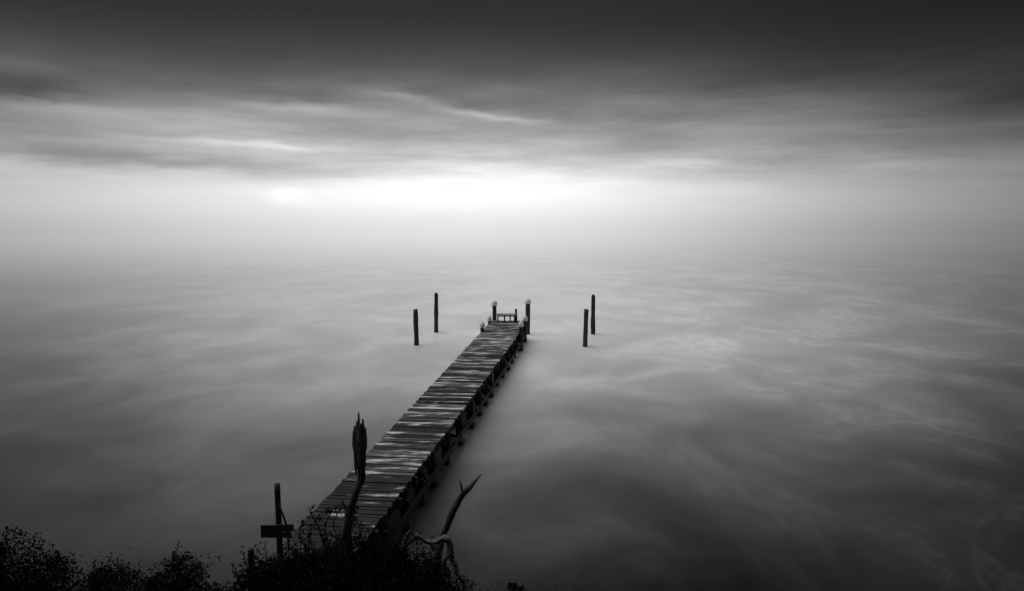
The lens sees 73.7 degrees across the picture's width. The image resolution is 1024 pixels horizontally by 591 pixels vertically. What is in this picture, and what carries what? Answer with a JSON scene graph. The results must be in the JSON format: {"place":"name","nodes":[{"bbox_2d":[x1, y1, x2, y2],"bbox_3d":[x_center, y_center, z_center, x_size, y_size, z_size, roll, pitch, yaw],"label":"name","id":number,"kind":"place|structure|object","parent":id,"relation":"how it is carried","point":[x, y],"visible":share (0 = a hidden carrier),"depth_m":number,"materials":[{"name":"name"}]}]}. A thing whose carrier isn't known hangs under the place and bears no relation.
{"place":"outdoors","nodes":[
{"label":"outdoors","id":0,"kind":"place"},
{"bbox_2d":[0,271,1023,590],"bbox_3d":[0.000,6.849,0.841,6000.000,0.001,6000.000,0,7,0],"label":"water","id":1,"kind":"structure","parent":0,"point":[680,431],"depth_m":22.51,"materials":[{"name":"grey liquid"}]},
{"bbox_2d":[266,298,530,589],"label":"wooden pier","id":2,"kind":"structure","parent":1,"relation":"in","point":[400,456],"depth_m":17.98,"materials":[{"name":"grey wood"}]},
{"bbox_2d":[496,309,516,321],"bbox_3d":[-0.277,1.066,36.854,1.134,0.706,0.402,0,7,0],"label":"wooden bench","id":3,"kind":"object","parent":2,"relation":"on","point":[510,315],"visible":1,"depth_m":36.71,"materials":[{"name":"black wood"}]},
{"bbox_2d":[413,309,418,345],"bbox_3d":[-4.967,2.423,35.559,0.293,3.528,0.278,-3,8,-22],"label":"mooring pile","id":4,"kind":"object","parent":1,"relation":"in","point":[415,325],"visible":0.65,"depth_m":35.39,"materials":[{"name":"black wood"}]},
{"bbox_2d":[434,292,437,332],"bbox_3d":[-4.373,1.769,39.312,0.298,3.911,0.278,0,7,0],"label":"mooring pile","id":5,"kind":"object","parent":1,"relation":"in","point":[435,312],"visible":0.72,"depth_m":39.12,"materials":[{"name":"black wood"}]},
{"bbox_2d":[583,309,588,346],"bbox_3d":[3.764,2.442,35.158,0.313,3.590,0.288,7,10,44],"label":"mooring pile","id":6,"kind":"object","parent":1,"relation":"in","point":[585,331],"visible":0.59,"depth_m":34.98,"materials":[{"name":"black wood"}]},
{"bbox_2d":[591,294,594,334],"bbox_3d":[4.601,1.858,38.715,0.282,3.879,0.264,-5,9,-35],"label":"mooring pile","id":7,"kind":"object","parent":1,"relation":"in","point":[593,314],"visible":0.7,"depth_m":38.52,"materials":[{"name":"black wood"}]},
{"bbox_2d":[0,0,1023,285],"label":"sky","id":8,"kind":"structure","parent":0,"point":[140,139],"materials":[{"name":"grey"}]},
{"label":"ground","id":9,"kind":"structure","parent":0,"visible":0},
{"bbox_2d":[0,524,88,590],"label":"shrub","id":10,"kind":"object","parent":9,"relation":"on","point":[41,582],"visible":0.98,"depth_m":8.98,"materials":[{"name":"black plant"}]},
{"bbox_2d":[65,548,163,590],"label":"shrub","id":11,"kind":"object","parent":9,"relation":"on","point":[96,582],"visible":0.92,"depth_m":9.07,"materials":[{"name":"black plant"}]},
{"bbox_2d":[133,541,240,590],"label":"shrub","id":12,"kind":"object","parent":9,"relation":"on","point":[169,583],"visible":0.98,"depth_m":8.96,"materials":[{"name":"black plant"}]},
{"bbox_2d":[248,548,254,566],"bbox_3d":[-4.201,4.827,11.073,0.112,1.520,0.126,-3,8,-24],"label":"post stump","id":13,"kind":"object","parent":9,"relation":"on","point":[252,551],"visible":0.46,"depth_m":10.96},
{"bbox_2d":[261,483,293,560],"bbox_3d":[-3.925,4.487,11.538,0.544,2.680,0.209,1,7,11],"label":"sign post","id":14,"kind":"object","parent":9,"relation":"on","point":[278,531],"visible":0.82,"depth_m":11.42,"materials":[{"name":"black wood"}]},
{"bbox_2d":[224,528,331,590],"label":"shrub","id":15,"kind":"object","parent":9,"relation":"on","point":[279,575],"visible":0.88,"depth_m":8.87,"materials":[{"name":"black plant"}]},
{"bbox_2d":[339,412,366,590],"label":"dead tree","id":16,"kind":"object","parent":9,"relation":"on","point":[359,440],"visible":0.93,"depth_m":8.81,"materials":[{"name":"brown wood"}]},
{"bbox_2d":[285,498,421,590],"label":"shrub","id":17,"kind":"object","parent":9,"relation":"on","point":[367,571],"visible":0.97,"depth_m":8.76,"materials":[{"name":"black plant"}]},
{"bbox_2d":[389,536,475,590],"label":"shrub","id":18,"kind":"object","parent":9,"relation":"on","point":[426,575],"visible":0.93,"depth_m":8.86,"materials":[{"name":"black plant"}]},
{"bbox_2d":[396,474,480,590],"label":"dead branch","id":19,"kind":"object","parent":9,"relation":"on","point":[441,539],"visible":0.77,"depth_m":9.30,"materials":[{"name":"grey wood"}]},
{"bbox_2d":[458,579,571,590],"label":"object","id":20,"kind":"object","parent":9,"relation":"on","point":[512,585],"visible":0.92,"depth_m":10.57,"materials":[{"name":"black"}]}
]}

